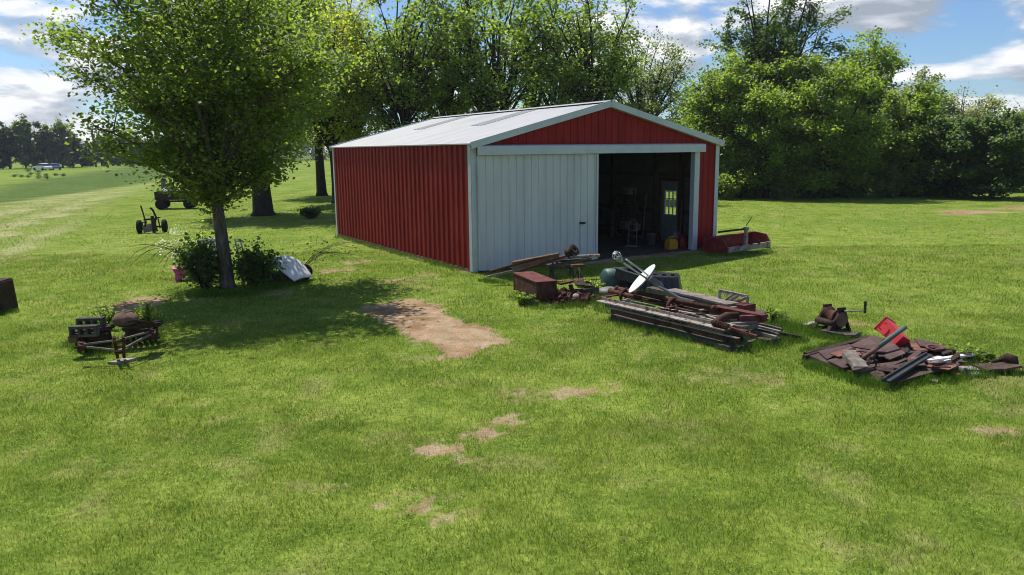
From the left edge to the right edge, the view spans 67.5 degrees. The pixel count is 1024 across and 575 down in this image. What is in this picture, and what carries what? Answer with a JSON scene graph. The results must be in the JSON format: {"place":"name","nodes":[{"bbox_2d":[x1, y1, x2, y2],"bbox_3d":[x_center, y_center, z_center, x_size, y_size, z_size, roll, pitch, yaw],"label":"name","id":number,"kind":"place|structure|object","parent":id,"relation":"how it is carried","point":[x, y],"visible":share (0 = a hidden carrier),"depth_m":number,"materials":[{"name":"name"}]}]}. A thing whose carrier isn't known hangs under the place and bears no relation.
{"place":"outdoors","nodes":[
{"label":"outdoors","id":0,"kind":"place"},
{"bbox_2d":[0,153,1023,574],"bbox_3d":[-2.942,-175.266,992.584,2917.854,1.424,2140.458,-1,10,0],"label":"ground","id":1,"kind":"structure","parent":0,"point":[422,315],"depth_m":9.43,"materials":[{"name":"plant"}]},
{"bbox_2d":[0,278,17,312],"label":"burn bin","id":2,"kind":"object","parent":1,"relation":"on","point":[8,298],"visible":1,"depth_m":15.59,"materials":[{"name":"metal"}]},
{"bbox_2d":[0,121,22,168],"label":"pine tree","id":3,"kind":"object","parent":1,"relation":"on","point":[10,148],"visible":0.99,"depth_m":173.95,"materials":[{"name":"green plant"}]},
{"bbox_2d":[9,113,41,167],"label":"pine tree","id":4,"kind":"object","parent":1,"relation":"on","point":[22,128],"visible":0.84,"depth_m":178.16,"materials":[{"name":"green plant"}]},
{"bbox_2d":[28,121,47,167],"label":"pine tree","id":5,"kind":"object","parent":1,"relation":"on","point":[39,138],"visible":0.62,"depth_m":182.51,"materials":[{"name":"green plant"}]},
{"bbox_2d":[37,122,61,163],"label":"pine tree","id":6,"kind":"object","parent":1,"relation":"on","point":[50,134],"visible":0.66,"depth_m":186.11,"materials":[{"name":"green plant"}]},
{"bbox_2d":[46,119,75,167],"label":"tree","id":7,"kind":"object","parent":1,"relation":"on","point":[64,150],"visible":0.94,"depth_m":187.49,"materials":[{"name":"green plant"}]},
{"bbox_2d":[64,133,84,166],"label":"pine tree","id":8,"kind":"object","parent":1,"relation":"on","point":[77,144],"visible":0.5,"depth_m":192.00,"materials":[{"name":"green plant"}]},
{"bbox_2d":[76,143,92,166],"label":"pine tree","id":9,"kind":"object","parent":1,"relation":"on","point":[82,162],"visible":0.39,"depth_m":201.45,"materials":[{"name":"green plant"}]},
{"bbox_2d":[88,303,119,327],"bbox_3d":[-7.361,0.511,13.849,0.586,0.492,0.395,3,11,18],"label":"weed","id":10,"kind":"object","parent":1,"relation":"on","point":[108,316],"visible":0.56,"depth_m":13.82,"materials":[{"name":"green plant"}]},
{"bbox_2d":[74,320,162,363],"bbox_3d":[-6.163,0.832,12.017,1.317,0.500,1.694,-6,11,-26],"label":"disc harrow","id":11,"kind":"object","parent":1,"relation":"on","point":[132,332],"visible":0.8,"depth_m":12.19,"materials":[{"name":"metal"}]},
{"bbox_2d":[68,324,99,337],"bbox_3d":[-6.641,0.674,11.906,0.400,0.170,0.130,-2,10,-7],"label":"concrete block","id":12,"kind":"object","parent":11,"relation":"on","point":[81,333],"depth_m":11.86,"materials":[{"name":"concrete"}]},
{"bbox_2d":[76,316,105,326],"bbox_3d":[-6.775,0.567,12.342,0.400,0.170,0.130,-1,10,-3],"label":"concrete block","id":13,"kind":"object","parent":11,"relation":"on","point":[93,320],"depth_m":12.29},
{"bbox_2d":[112,312,138,326],"bbox_3d":[-6.244,0.522,12.420,0.419,0.258,0.313,-1,10,0],"label":"brown rock","id":14,"kind":"object","parent":11,"relation":"on","point":[119,319],"visible":0.85,"depth_m":12.31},
{"bbox_2d":[135,295,163,320],"bbox_3d":[-6.675,0.422,14.086,0.523,0.567,0.320,-1,10,0],"label":"weed","id":15,"kind":"object","parent":1,"relation":"on","point":[147,312],"visible":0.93,"depth_m":14.04,"materials":[{"name":"green plant"}]},
{"bbox_2d":[136,206,167,232],"bbox_3d":[-14.304,-2.711,30.400,1.110,1.116,0.572,-3,10,-12],"label":"sickle mower","id":16,"kind":"object","parent":1,"relation":"on","point":[146,227],"visible":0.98,"depth_m":30.25,"materials":[{"name":"metal"}]},
{"bbox_2d":[125,218,217,270],"bbox_3d":[-8.543,-1.014,19.513,2.728,1.519,1.061,-3,10,-11],"label":"flowering shrub","id":17,"kind":"object","parent":1,"relation":"on","point":[186,246],"visible":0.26,"depth_m":19.50,"materials":[{"name":"green plant"}]},
{"bbox_2d":[154,191,199,208],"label":"farm wagon","id":18,"kind":"object","parent":1,"relation":"on","point":[163,201],"visible":0.73,"depth_m":43.28,"materials":[{"name":"metal"}]},
{"bbox_2d":[18,0,367,289],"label":"maple tree","id":19,"kind":"object","parent":1,"relation":"on","point":[206,137],"visible":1,"depth_m":16.25,"materials":[{"name":"green plant"}]},
{"bbox_2d":[172,229,234,288],"bbox_3d":[-7.052,-0.659,17.753,1.486,1.409,0.984,-1,10,0],"label":"bush","id":20,"kind":"object","parent":1,"relation":"on","point":[198,265],"visible":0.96,"depth_m":17.55,"materials":[{"name":"green plant"}]},
{"bbox_2d":[140,0,373,215],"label":"shade tree","id":21,"kind":"object","parent":1,"relation":"on","point":[262,204],"visible":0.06,"depth_m":36.96,"materials":[{"name":"green plant"}]},
{"bbox_2d":[228,234,288,286],"bbox_3d":[-5.972,-0.613,17.909,1.525,1.240,0.966,-1,10,0],"label":"bush","id":22,"kind":"object","parent":1,"relation":"on","point":[252,268],"visible":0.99,"depth_m":17.80,"materials":[{"name":"green plant"}]},
{"bbox_2d":[267,255,312,283],"bbox_3d":[-5.435,-0.445,18.589,1.000,0.642,0.950,5,12,28],"label":"car hood","id":23,"kind":"object","parent":1,"relation":"on","point":[296,270],"visible":0.69,"depth_m":18.39,"materials":[{"name":"white metal"}]},
{"bbox_2d":[297,205,323,218],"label":"round shrub","id":24,"kind":"object","parent":1,"relation":"on","point":[310,212],"visible":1,"depth_m":36.19,"materials":[{"name":"green plant"}]},
{"bbox_2d":[274,223,372,270],"bbox_3d":[-4.639,-0.971,19.106,2.559,1.285,1.621,-1,10,0],"label":"twiggy shrub","id":25,"kind":"object","parent":1,"relation":"on","point":[320,252],"visible":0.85,"depth_m":19.00,"materials":[{"name":"green plant"}]},
{"bbox_2d":[267,0,389,203],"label":"tall tree","id":26,"kind":"object","parent":1,"relation":"on","point":[330,132],"visible":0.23,"depth_m":44.88,"materials":[{"name":"green plant"}]},
{"bbox_2d":[293,0,373,195],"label":"shade tree","id":27,"kind":"object","parent":1,"relation":"on","point":[321,189],"visible":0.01,"depth_m":54.55,"materials":[{"name":"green plant"}]},
{"bbox_2d":[308,0,430,156],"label":"tall tree","id":28,"kind":"object","parent":1,"relation":"on","point":[369,129],"visible":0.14,"depth_m":47.30,"materials":[{"name":"green plant"}]},
{"bbox_2d":[335,0,475,133],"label":"tall tree","id":29,"kind":"object","parent":1,"relation":"on","point":[409,94],"visible":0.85,"depth_m":43.38,"materials":[{"name":"green plant"}]},
{"bbox_2d":[23,132,794,159],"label":"woods","id":30,"kind":"object","parent":1,"relation":"on","point":[309,149],"visible":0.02,"depth_m":294.56,"materials":[{"name":"green plant"}]},
{"bbox_2d":[378,0,497,119],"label":"tall tree","id":31,"kind":"object","parent":1,"relation":"on","point":[443,99],"visible":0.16,"depth_m":46.40,"materials":[{"name":"green plant"}]},
{"bbox_2d":[414,0,576,112],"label":"tall tree","id":32,"kind":"object","parent":1,"relation":"on","point":[495,93],"visible":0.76,"depth_m":43.43,"materials":[{"name":"green plant"}]},
{"bbox_2d":[513,292,535,304],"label":"weed","id":33,"kind":"object","parent":1,"relation":"on","point":[524,298],"visible":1,"depth_m":15.52,"materials":[{"name":"green plant"}]},
{"bbox_2d":[329,100,724,272],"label":"barn","id":34,"kind":"structure","parent":1,"relation":"on","point":[480,192],"depth_m":21.71,"materials":[{"name":"red metal"}]},
{"bbox_2d":[476,154,598,270],"bbox_3d":[0.769,-2.054,20.409,3.795,2.930,0.090,-7,12,-30],"label":"sliding door","id":35,"kind":"structure","parent":34,"relation":"in","point":[528,206],"depth_m":20.31,"materials":[{"name":"white metal"}]},
{"bbox_2d":[615,189,644,239],"bbox_3d":[4.097,-2.574,26.744,0.500,1.700,1.010,-7,12,-30],"label":"storage shelf","id":36,"kind":"object","parent":34,"relation":"on","point":[633,213],"visible":0.85,"depth_m":26.49,"materials":[{"name":"metal"}]},
{"bbox_2d":[625,219,639,246],"bbox_3d":[3.847,-1.761,24.548,0.460,0.882,0.448,3,11,20],"label":"hand truck","id":37,"kind":"object","parent":34,"relation":"on","point":[635,245],"visible":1,"depth_m":24.59,"materials":[{"name":"grey metal"}]},
{"bbox_2d":[661,181,677,239],"bbox_3d":[5.276,-2.562,25.573,0.098,1.985,0.840,-7,12,-30],"label":"walk door","id":38,"kind":"structure","parent":34,"relation":"in","point":[669,189],"depth_m":25.61,"materials":[{"name":"grey paint"}]},
{"bbox_2d":[487,258,568,277],"bbox_3d":[0.412,-0.492,18.229,2.070,0.412,0.062,-4,11,-16],"label":"long pole","id":39,"kind":"object","parent":1,"relation":"on","point":[501,273],"visible":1,"depth_m":18.10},
{"bbox_2d":[512,252,559,269],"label":"wooden beam","id":40,"kind":"structure","parent":39,"relation":"on","point":[548,257],"depth_m":18.20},
{"bbox_2d":[513,271,556,301],"bbox_3d":[0.461,-0.020,16.425,0.541,0.443,1.365,-4,11,-20],"label":"rusty tank","id":41,"kind":"object","parent":1,"relation":"on","point":[539,286],"visible":0.98,"depth_m":15.98,"materials":[{"name":"metal"}]},
{"bbox_2d":[484,0,609,108],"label":"tall tree","id":42,"kind":"object","parent":1,"relation":"on","point":[541,101],"visible":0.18,"depth_m":47.29,"materials":[{"name":"green plant"}]},
{"bbox_2d":[543,284,599,304],"bbox_3d":[1.240,0.123,16.111,1.268,0.417,1.449,-1,10,0],"label":"scrap rubble","id":43,"kind":"object","parent":1,"relation":"on","point":[563,295],"visible":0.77,"depth_m":15.81,"materials":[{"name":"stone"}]},
{"bbox_2d":[511,0,655,110],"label":"tall tree","id":44,"kind":"object","parent":1,"relation":"on","point":[616,76],"visible":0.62,"depth_m":45.29,"materials":[{"name":"green plant"}]},
{"bbox_2d":[600,267,632,286],"bbox_3d":[2.349,-0.183,17.110,0.700,0.540,0.540,-5,11,-21],"label":"green barrel","id":45,"kind":"object","parent":1,"relation":"on","point":[607,275],"visible":0.45,"depth_m":16.86,"materials":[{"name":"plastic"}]},
{"bbox_2d":[619,265,641,287],"bbox_3d":[2.641,-0.178,16.842,0.650,0.646,0.317,-6,12,-28],"label":"tyre","id":46,"kind":"object","parent":1,"relation":"on","point":[623,284],"visible":0.34,"depth_m":16.70,"materials":[{"name":"rubber"}]},
{"bbox_2d":[614,267,643,286],"bbox_3d":[2.520,-0.224,16.495,0.722,0.361,0.100,7,13,36],"label":"black sheet","id":47,"kind":"object","parent":46,"relation":"on","point":[626,275],"visible":0.69,"depth_m":16.53,"materials":[{"name":"paint"}]},
{"bbox_2d":[594,24,703,120],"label":"tall tree","id":48,"kind":"object","parent":1,"relation":"on","point":[652,105],"visible":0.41,"depth_m":58.82,"materials":[{"name":"green plant"}]},
{"bbox_2d":[637,271,681,291],"bbox_3d":[3.245,-0.123,16.854,0.947,0.434,0.919,2,11,14],"label":"black tub","id":49,"kind":"object","parent":1,"relation":"on","point":[669,280],"visible":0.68,"depth_m":16.53,"materials":[{"name":"plastic"}]},
{"bbox_2d":[611,314,742,351],"bbox_3d":[2.704,0.753,13.038,0.224,0.118,2.909,-7,12,-33],"label":"timber sleeper","id":50,"kind":"object","parent":1,"relation":"on","point":[735,347],"visible":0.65,"depth_m":12.82,"materials":[{"name":"wood"}]},
{"bbox_2d":[596,297,730,330],"bbox_3d":[2.493,0.413,13.097,0.173,0.091,2.981,-8,12,-34],"label":"front rail","id":51,"kind":"object","parent":50,"relation":"on","point":[668,314],"visible":1,"depth_m":13.06,"materials":[{"name":"metal"}]},
{"bbox_2d":[612,251,690,300],"bbox_3d":[2.359,-0.237,13.909,1.682,1.047,0.872,-5,11,-23],"label":"satellite dish","id":52,"kind":"object","parent":51,"relation":"on","point":[641,279],"visible":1,"depth_m":13.83,"materials":[{"name":"grey metal"}]},
{"bbox_2d":[611,307,742,344],"bbox_3d":[2.729,0.630,13.158,0.105,0.115,2.960,-8,12,-34],"label":"steel channel","id":53,"kind":"object","parent":50,"relation":"on","point":[679,327],"visible":0.69,"depth_m":12.94,"materials":[{"name":"metal"}]},
{"bbox_2d":[609,307,739,338],"bbox_3d":[2.637,0.573,12.923,0.055,0.021,2.949,-8,12,-34],"label":"pale flange","id":54,"kind":"object","parent":53,"relation":"on","point":[676,323],"visible":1,"depth_m":12.73,"materials":[{"name":"metal"}]},
{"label":"timber beam","id":55,"kind":"object","parent":50,"relation":"on","visible":0},
{"bbox_2d":[666,297,678,309],"bbox_3d":[2.864,0.328,13.612,0.310,0.307,0.120,-8,12,-34],"label":"wheel","id":56,"kind":"object","parent":55,"relation":"on","point":[669,301],"visible":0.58,"depth_m":13.54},
{"bbox_2d":[614,286,718,311],"bbox_3d":[2.725,0.192,13.867,0.141,0.133,2.437,-8,13,-36],"label":"rusty pipe","id":57,"kind":"object","parent":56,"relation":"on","point":[713,308],"visible":0.96,"depth_m":13.58,"materials":[{"name":"metal"}]},
{"bbox_2d":[612,305,748,336],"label":"timber beam","id":58,"kind":"structure","parent":55,"relation":"on","point":[735,333],"depth_m":12.72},
{"bbox_2d":[699,316,738,328],"bbox_3d":[3.351,0.563,12.381,0.053,0.044,0.896,-6,12,-29],"label":"scrap strip","id":59,"kind":"object","parent":58,"relation":"on","point":[700,317],"visible":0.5,"depth_m":12.60,"materials":[{"name":"metal"}]},
{"bbox_2d":[711,312,739,326],"bbox_3d":[3.392,0.497,12.290,0.698,0.149,0.219,-9,13,-41],"label":"pipe elbow","id":60,"kind":"object","parent":59,"relation":"on","point":[722,317],"visible":0.94,"depth_m":12.32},
{"bbox_2d":[737,323,758,329],"bbox_3d":[3.723,0.631,12.357,0.552,0.091,0.162,-7,12,-32],"label":"timber plank","id":61,"kind":"object","parent":58,"relation":"on","point":[752,326],"visible":0.46,"depth_m":12.35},
{"bbox_2d":[727,320,756,324],"bbox_3d":[3.686,0.570,12.346,0.559,0.049,0.105,-4,11,-19],"label":"timber plank","id":62,"kind":"object","parent":61,"relation":"on","point":[743,322],"visible":0.73,"depth_m":12.31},
{"bbox_2d":[713,305,767,322],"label":"red beam","id":63,"kind":"structure","parent":62,"relation":"on","point":[746,315],"depth_m":12.45,"materials":[{"name":"metal"}]},
{"bbox_2d":[628,295,737,321],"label":"timber beam","id":64,"kind":"structure","parent":1,"relation":"on","point":[710,313],"depth_m":14.00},
{"bbox_2d":[664,288,738,307],"bbox_3d":[3.536,0.203,14.264,0.309,0.092,1.760,-6,12,-29],"label":"grey plank","id":65,"kind":"object","parent":64,"relation":"on","point":[707,299],"visible":0.9,"depth_m":14.16,"materials":[{"name":"wood"}]},
{"bbox_2d":[732,301,755,311],"bbox_3d":[4.087,0.358,13.652,0.318,0.170,0.389,-7,12,-32],"label":"rusty box","id":66,"kind":"object","parent":64,"relation":"on","point":[745,306],"visible":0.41,"depth_m":13.52,"materials":[{"name":"red paint"}]},
{"bbox_2d":[718,289,748,303],"bbox_3d":[3.984,0.198,13.817,0.061,0.261,0.670,-8,13,-36],"label":"bracket frame","id":67,"kind":"object","parent":66,"relation":"on","point":[737,295],"visible":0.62,"depth_m":13.78,"materials":[{"name":"metal"}]},
{"bbox_2d":[665,86,714,128],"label":"broadleaf tree","id":68,"kind":"object","parent":1,"relation":"on","point":[679,120],"visible":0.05,"depth_m":56.47,"materials":[{"name":"green plant"}]},
{"bbox_2d":[646,286,768,319],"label":"timber beam","id":69,"kind":"structure","parent":1,"relation":"on","point":[655,290],"depth_m":16.07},
{"bbox_2d":[670,45,769,177],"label":"broadleaf tree","id":70,"kind":"object","parent":1,"relation":"on","point":[707,103],"visible":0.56,"depth_m":47.81,"materials":[{"name":"green plant"}]},
{"bbox_2d":[718,171,741,199],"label":"bush","id":71,"kind":"object","parent":1,"relation":"on","point":[727,188],"visible":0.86,"depth_m":45.86,"materials":[{"name":"green plant"}]},
{"bbox_2d":[703,217,770,253],"bbox_3d":[6.919,-1.636,23.412,2.252,1.011,0.900,-9,13,-38],"label":"box scraper","id":72,"kind":"object","parent":1,"relation":"on","point":[735,242],"visible":0.99,"depth_m":23.32,"materials":[{"name":"red paint"}]},
{"bbox_2d":[734,179,764,198],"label":"bush","id":73,"kind":"object","parent":1,"relation":"on","point":[745,193],"visible":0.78,"depth_m":46.93,"materials":[{"name":"green plant"}]},
{"bbox_2d":[708,51,821,198],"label":"broadleaf tree","id":74,"kind":"object","parent":1,"relation":"on","point":[766,123],"visible":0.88,"depth_m":45.91,"materials":[{"name":"green plant"}]},
{"bbox_2d":[766,304,790,322],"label":"weed","id":75,"kind":"object","parent":1,"relation":"on","point":[772,311],"visible":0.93,"depth_m":13.65,"materials":[{"name":"green plant"}]},
{"bbox_2d":[696,0,863,190],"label":"broadleaf tree","id":76,"kind":"object","parent":1,"relation":"on","point":[758,46],"visible":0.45,"depth_m":48.31,"materials":[{"name":"green plant"}]},
{"bbox_2d":[769,180,795,199],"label":"bush","id":77,"kind":"object","parent":1,"relation":"on","point":[786,196],"visible":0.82,"depth_m":45.93,"materials":[{"name":"green plant"}]},
{"bbox_2d":[792,176,836,197],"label":"bush","id":78,"kind":"object","parent":1,"relation":"on","point":[816,195],"visible":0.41,"depth_m":46.36,"materials":[{"name":"green plant"}]},
{"bbox_2d":[802,338,863,359],"bbox_3d":[4.983,0.936,11.799,1.691,0.074,0.067,-8,13,-36],"label":"dark rail","id":79,"kind":"object","parent":1,"relation":"on","point":[815,352],"visible":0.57,"depth_m":11.72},
{"bbox_2d":[776,48,900,197],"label":"broadleaf tree","id":80,"kind":"object","parent":1,"relation":"on","point":[831,136],"visible":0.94,"depth_m":44.52,"materials":[{"name":"green plant"}]},
{"bbox_2d":[812,301,866,330],"bbox_3d":[5.521,0.483,12.974,0.672,0.555,0.552,-4,11,-20],"label":"hand winch","id":81,"kind":"object","parent":1,"relation":"on","point":[829,316],"visible":0.98,"depth_m":12.88,"materials":[{"name":"metal"}]},
{"bbox_2d":[820,328,860,337],"bbox_3d":[5.468,0.774,12.768,0.567,0.112,0.332,9,14,43],"label":"rotten board","id":82,"kind":"object","parent":1,"relation":"on","point":[842,331],"visible":0.54,"depth_m":12.72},
{"bbox_2d":[829,178,874,197],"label":"bush","id":83,"kind":"object","parent":1,"relation":"on","point":[853,192],"visible":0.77,"depth_m":46.30,"materials":[{"name":"green plant"}]},
{"bbox_2d":[842,350,867,371],"bbox_3d":[4.726,1.005,10.564,0.223,0.186,0.487,-1,10,0],"label":"wood block","id":84,"kind":"object","parent":1,"relation":"on","point":[852,358],"depth_m":10.54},
{"bbox_2d":[809,353,902,383],"bbox_3d":[5.167,1.076,11.026,1.356,0.052,1.535,-5,11,-25],"label":"siding sheet","id":85,"kind":"object","parent":1,"relation":"on","point":[872,367],"visible":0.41,"depth_m":10.87,"materials":[{"name":"metal"}]},
{"bbox_2d":[818,344,849,359],"bbox_3d":[4.842,0.950,11.473,1.034,0.021,0.292,-9,13,-39],"label":"siding sheet","id":86,"kind":"object","parent":85,"relation":"on","point":[826,354],"visible":0.64,"depth_m":11.42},
{"bbox_2d":[842,335,884,359],"bbox_3d":[5.391,0.925,11.539,1.073,0.157,0.578,-9,13,-38],"label":"siding sheet","id":87,"kind":"object","parent":85,"relation":"on","point":[871,342],"visible":0.43,"depth_m":11.71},
{"bbox_2d":[877,341,905,359],"bbox_3d":[5.439,0.919,11.171,0.387,0.092,0.949,1,10,11],"label":"siding sheet","id":88,"kind":"object","parent":87,"relation":"on","point":[892,350],"visible":0.64,"depth_m":11.03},
{"bbox_2d":[860,325,906,359],"bbox_3d":[5.353,0.803,11.056,0.873,0.453,0.072,-5,11,-23],"label":"broken post","id":89,"kind":"object","parent":85,"relation":"on","point":[885,341],"visible":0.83,"depth_m":11.03,"materials":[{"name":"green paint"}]},
{"bbox_2d":[892,366,941,382],"bbox_3d":[5.411,1.136,10.372,1.370,0.044,0.346,-6,12,-30],"label":"siding sheet","id":90,"kind":"object","parent":85,"relation":"on","point":[914,371],"visible":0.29,"depth_m":10.27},
{"bbox_2d":[881,352,931,382],"bbox_3d":[5.307,1.063,10.285,1.523,0.131,0.108,-10,14,-42],"label":"black plank","id":91,"kind":"object","parent":90,"relation":"on","point":[901,371],"visible":1,"depth_m":10.19,"materials":[{"name":"paint"}]},
{"bbox_2d":[922,361,959,370],"bbox_3d":[5.821,1.050,10.672,0.470,0.028,0.642,-9,13,-38],"label":"siding sheet","id":92,"kind":"object","parent":90,"relation":"on","point":[928,365],"visible":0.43,"depth_m":10.47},
{"bbox_2d":[926,353,977,361],"bbox_3d":[6.215,0.982,10.841,1.075,0.072,0.211,-5,11,-22],"label":"white strip","id":93,"kind":"object","parent":92,"relation":"on","point":[941,358],"visible":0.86,"depth_m":10.73,"materials":[{"name":"plastic"}]},
{"bbox_2d":[819,25,913,192],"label":"broadleaf tree","id":94,"kind":"object","parent":1,"relation":"on","point":[890,64],"visible":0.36,"depth_m":49.51,"materials":[{"name":"green plant"}]},
{"bbox_2d":[736,143,1023,193],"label":"undergrowth","id":95,"kind":"object","parent":1,"relation":"on","point":[823,168],"depth_m":51.82,"materials":[{"name":"green plant"}]},
{"bbox_2d":[870,161,907,197],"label":"bush","id":96,"kind":"object","parent":1,"relation":"on","point":[884,187],"visible":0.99,"depth_m":46.01,"materials":[{"name":"green plant"}]},
{"bbox_2d":[856,76,964,196],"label":"broadleaf tree","id":97,"kind":"object","parent":1,"relation":"on","point":[912,115],"visible":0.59,"depth_m":46.08,"materials":[{"name":"green plant"}]},
{"bbox_2d":[896,176,943,196],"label":"bush","id":98,"kind":"object","parent":1,"relation":"on","point":[904,189],"visible":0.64,"depth_m":46.41,"materials":[{"name":"green plant"}]},
{"bbox_2d":[900,341,975,363],"bbox_3d":[6.214,0.982,11.484,1.101,0.038,1.193,-4,11,-19],"label":"siding sheet","id":99,"kind":"object","parent":1,"relation":"on","point":[934,353],"visible":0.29,"depth_m":11.34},
{"bbox_2d":[900,65,978,133],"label":"willow tree","id":100,"kind":"object","parent":1,"relation":"on","point":[938,78],"visible":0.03,"depth_m":65.65,"materials":[{"name":"green plant"}]},
{"bbox_2d":[907,111,1007,198],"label":"broadleaf tree","id":101,"kind":"object","parent":1,"relation":"on","point":[939,152],"visible":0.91,"depth_m":44.49,"materials":[{"name":"green plant"}]},
{"bbox_2d":[940,339,978,362],"bbox_3d":[6.529,0.923,11.155,0.529,0.336,0.415,-1,10,0],"label":"weed","id":102,"kind":"object","parent":1,"relation":"on","point":[962,349],"visible":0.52,"depth_m":11.18,"materials":[{"name":"green plant"}]},
{"bbox_2d":[937,81,1018,131],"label":"willow tree","id":103,"kind":"object","parent":1,"relation":"on","point":[978,111],"visible":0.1,"depth_m":66.66,"materials":[{"name":"green plant"}]},
{"bbox_2d":[966,343,998,362],"bbox_3d":[6.766,0.960,10.970,0.446,0.326,0.276,-1,10,0],"label":"weed","id":104,"kind":"object","parent":1,"relation":"on","point":[986,356],"visible":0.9,"depth_m":10.98,"materials":[{"name":"green plant"}]},
{"bbox_2d":[944,105,1023,199],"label":"broadleaf tree","id":105,"kind":"object","parent":1,"relation":"on","point":[1006,151],"visible":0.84,"depth_m":43.37,"materials":[{"name":"green plant"}]},
{"bbox_2d":[965,94,1020,131],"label":"willow tree","id":106,"kind":"object","parent":1,"relation":"on","point":[992,103],"depth_m":65.58,"materials":[{"name":"green plant"}]},
{"bbox_2d":[972,361,1021,372],"bbox_3d":[6.730,1.096,10.651,0.529,0.085,0.308,-1,10,-4],"label":"brown board","id":107,"kind":"object","parent":1,"relation":"on","point":[1006,368],"visible":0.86,"depth_m":10.57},
{"bbox_2d":[990,353,1018,363],"bbox_3d":[6.904,0.999,10.740,0.341,0.181,0.160,6,12,33],"label":"dark roll","id":108,"kind":"object","parent":107,"relation":"on","point":[1009,358],"visible":0.94,"depth_m":10.68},
{"bbox_2d":[0,0,1023,152],"label":"sky","id":109,"kind":"structure","parent":0,"point":[980,43],"materials":[{"name":"blue"}]},
{"bbox_3d":[5.770,0.885,11.661,0.442,0.120,0.260,-1,10,0],"label":"dark bundle","id":110,"kind":"object","parent":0,"visible":0},
{"bbox_2d":[874,316,910,347],"bbox_3d":[5.811,0.678,11.668,0.403,0.463,0.476,-7,12,-31],"label":"red bin","id":111,"kind":"object","parent":110,"relation":"on","point":[885,326],"visible":0.91,"depth_m":11.60,"materials":[{"name":"plastic"}]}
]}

